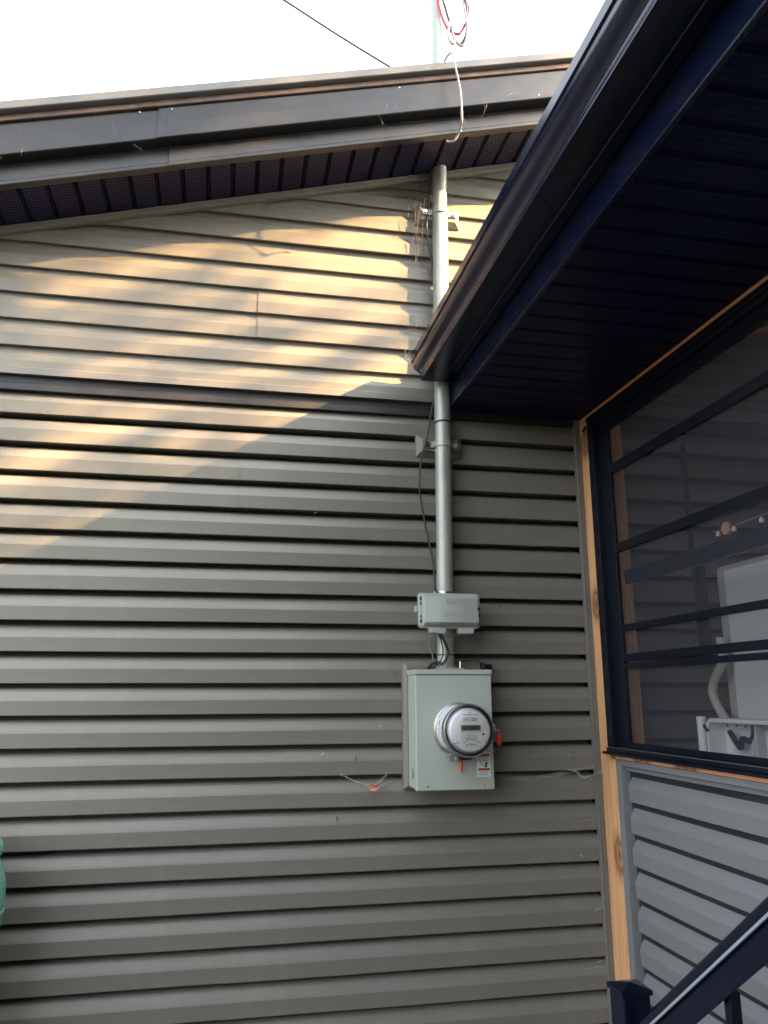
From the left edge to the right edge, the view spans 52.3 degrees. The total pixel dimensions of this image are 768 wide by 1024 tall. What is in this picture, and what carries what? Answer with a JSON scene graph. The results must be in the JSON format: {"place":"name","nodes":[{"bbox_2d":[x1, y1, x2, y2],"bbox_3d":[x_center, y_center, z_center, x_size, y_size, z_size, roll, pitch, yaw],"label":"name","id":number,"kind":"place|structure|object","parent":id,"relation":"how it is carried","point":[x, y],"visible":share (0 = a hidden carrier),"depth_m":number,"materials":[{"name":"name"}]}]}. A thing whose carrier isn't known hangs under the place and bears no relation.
{"place":"outdoors","nodes":[
{"label":"outdoors","id":0,"kind":"place"},
{"bbox_2d":[0,0,604,100],"label":"sky","id":1,"kind":"structure","parent":0,"point":[49,48],"materials":[{"name":"white"}]},
{"label":"ground","id":2,"kind":"structure","parent":0,"visible":0},
{"bbox_2d":[0,51,767,1023],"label":"house","id":3,"kind":"structure","parent":2,"relation":"on","point":[216,401],"depth_m":3.10,"materials":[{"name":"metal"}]},
{"bbox_2d":[282,0,390,66],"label":"service cable","id":4,"kind":"object","parent":3,"relation":"attached to","point":[334,32],"visible":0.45,"depth_m":8.54,"materials":[{"name":"black plastic"}]},
{"bbox_2d":[414,0,461,665],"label":"conduit","id":5,"kind":"object","parent":3,"relation":"attached to","point":[443,447],"visible":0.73,"depth_m":3.32,"materials":[{"name":"metal"}]},
{"bbox_2d":[407,173,424,269],"bbox_3d":[0.148,-1.337,3.523,0.080,0.522,0.037,2,-13,-11],"label":"cobweb","id":6,"kind":"object","parent":5,"relation":"hanging from","point":[418,223],"visible":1,"depth_m":3.51,"materials":[{"name":"grey"}]},
{"bbox_2d":[418,398,435,590],"bbox_3d":[0.183,-0.078,3.245,0.070,0.854,0.047,-4,-14,16],"label":"cable","id":7,"kind":"object","parent":5,"relation":"attached to","point":[425,442],"visible":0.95,"depth_m":3.23,"materials":[{"name":"black plastic"}]},
{"bbox_2d":[426,165,432,283],"bbox_3d":[0.219,-1.345,3.520,0.042,0.662,0.072,8,-15,-31],"label":"cable","id":8,"kind":"object","parent":5,"relation":"attached to","point":[427,223],"visible":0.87,"depth_m":3.52,"materials":[{"name":"black plastic"}]},
{"bbox_2d":[414,591,480,635],"bbox_3d":[0.244,0.399,3.092,0.267,0.174,0.149,2,-13,-11],"label":"telephone box","id":9,"kind":"object","parent":5,"relation":"attached to","point":[442,612],"visible":1,"depth_m":3.03,"materials":[{"name":"plastic"}]},
{"bbox_2d":[430,634,443,668],"bbox_3d":[0.199,0.538,3.055,0.023,0.144,0.072,12,-18,-42],"label":"cable","id":10,"kind":"object","parent":9,"relation":"hanging from","point":[442,653],"visible":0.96,"depth_m":3.04,"materials":[{"name":"black plastic"}]},
{"bbox_2d":[427,634,448,669],"bbox_3d":[0.202,0.541,3.065,0.037,0.150,0.118,11,-17,-39],"label":"cable","id":11,"kind":"object","parent":9,"relation":"hanging from","point":[446,656],"visible":0.99,"depth_m":3.03,"materials":[{"name":"black plastic"}]},
{"bbox_2d":[447,0,457,44],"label":"drip loop","id":12,"kind":"object","parent":5,"relation":"hanging from","point":[448,28],"visible":1,"depth_m":3.69,"materials":[{"name":"grey plastic"}]},
{"bbox_2d":[437,0,469,35],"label":"drip loop","id":13,"kind":"object","parent":5,"relation":"attached to","point":[445,24],"visible":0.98,"depth_m":3.75,"materials":[{"name":"red plastic"}]},
{"bbox_2d":[442,0,467,45],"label":"drip loop","id":14,"kind":"object","parent":5,"relation":"attached to","point":[446,12],"visible":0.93,"depth_m":3.74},
{"bbox_2d":[451,0,467,46],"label":"drip loop","id":15,"kind":"object","parent":5,"relation":"attached to","point":[466,34],"visible":0.99,"depth_m":3.72,"materials":[{"name":"white"}]},
{"bbox_2d":[401,661,501,790],"bbox_3d":[0.264,0.817,3.003,0.358,0.479,0.212,2,-13,-11],"label":"meter box","id":16,"kind":"object","parent":3,"relation":"attached to","point":[428,764],"visible":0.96,"depth_m":2.95,"materials":[{"name":"metal"}]},
{"bbox_2d":[433,702,493,757],"bbox_3d":[0.294,0.796,2.854,0.197,0.197,0.178,2,-13,-11],"label":"electric meter","id":17,"kind":"object","parent":16,"relation":"on","point":[463,730],"visible":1,"depth_m":2.79,"materials":[{"name":"silver metal"}]},
{"bbox_2d":[480,662,491,669],"bbox_3d":[0.408,0.619,3.136,0.040,0.030,0.042,2,-13,-11],"label":"cable connector","id":18,"kind":"object","parent":16,"relation":"attached to","point":[483,666],"visible":0.94,"depth_m":3.12,"materials":[{"name":"black plastic"}]},
{"bbox_2d":[443,52,462,142],"bbox_3d":[0.277,-1.753,3.343,0.049,0.410,0.208,7,-15,-27],"label":"wire","id":19,"kind":"object","parent":3,"relation":"hanging from","point":[460,94],"visible":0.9,"depth_m":3.26,"materials":[{"name":"grey"}]},
{"bbox_3d":[-0.063,1.017,2.968,0.216,0.054,0.032,2,-13,-11],"label":"cobweb","id":20,"kind":"object","parent":3,"relation":"attached to","visible":0},
{"bbox_2d":[366,782,378,790],"bbox_3d":[-0.043,1.036,2.950,0.051,0.033,0.012,-6,-15,25],"label":"leaf","id":21,"kind":"object","parent":20,"relation":"attached to","point":[371,787],"visible":1,"depth_m":2.95,"materials":[{"name":"brown plant"}]},
{"bbox_2d":[410,0,767,1023],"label":"screened porch","id":22,"kind":"object","parent":2,"relation":"on","point":[610,276],"visible":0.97,"depth_m":2.43,"materials":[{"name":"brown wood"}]},
{"bbox_2d":[582,279,767,778],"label":"window frame","id":23,"kind":"structure","parent":22,"relation":"in","point":[748,314],"depth_m":2.77,"materials":[{"name":"black plastic"}]},
{"bbox_2d":[721,522,731,534],"bbox_3d":[1.323,0.064,3.022,0.012,0.052,0.052,2,-13,-11],"label":"wood disc","id":24,"kind":"object","parent":22,"relation":"hanging from","point":[725,529],"visible":1,"depth_m":3.01,"materials":[{"name":"brown wood"}]},
{"bbox_2d":[696,716,767,757],"bbox_3d":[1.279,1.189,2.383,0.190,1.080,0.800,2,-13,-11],"label":"plastic crate","id":25,"kind":"object","parent":22,"relation":"on","point":[740,736],"visible":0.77,"depth_m":2.73,"materials":[{"name":"white plastic"}]},
{"bbox_2d":[708,554,767,719],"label":"folding table","id":26,"kind":"object","parent":22,"relation":"on","point":[745,581],"visible":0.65,"depth_m":2.94,"materials":[{"name":"white plastic"}]},
{"bbox_2d":[711,512,767,536],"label":"string lights","id":27,"kind":"object","parent":22,"relation":"hanging from","point":[734,529],"visible":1,"depth_m":2.94,"materials":[{"name":"grey"}]},
{"label":"path","id":28,"kind":"structure","parent":0,"visible":0},
{"bbox_2d":[0,838,5,924],"bbox_3d":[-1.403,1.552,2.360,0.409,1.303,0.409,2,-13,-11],"label":"watering can","id":29,"kind":"object","parent":28,"relation":"on","point":[2,887],"visible":1,"depth_m":2.49,"materials":[{"name":"teal plastic"}]},
{"bbox_2d":[606,896,767,1023],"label":"stair railing","id":30,"kind":"object","parent":28,"relation":"on","point":[730,963],"visible":1,"depth_m":1.62,"materials":[{"name":"black metal"}]}
]}

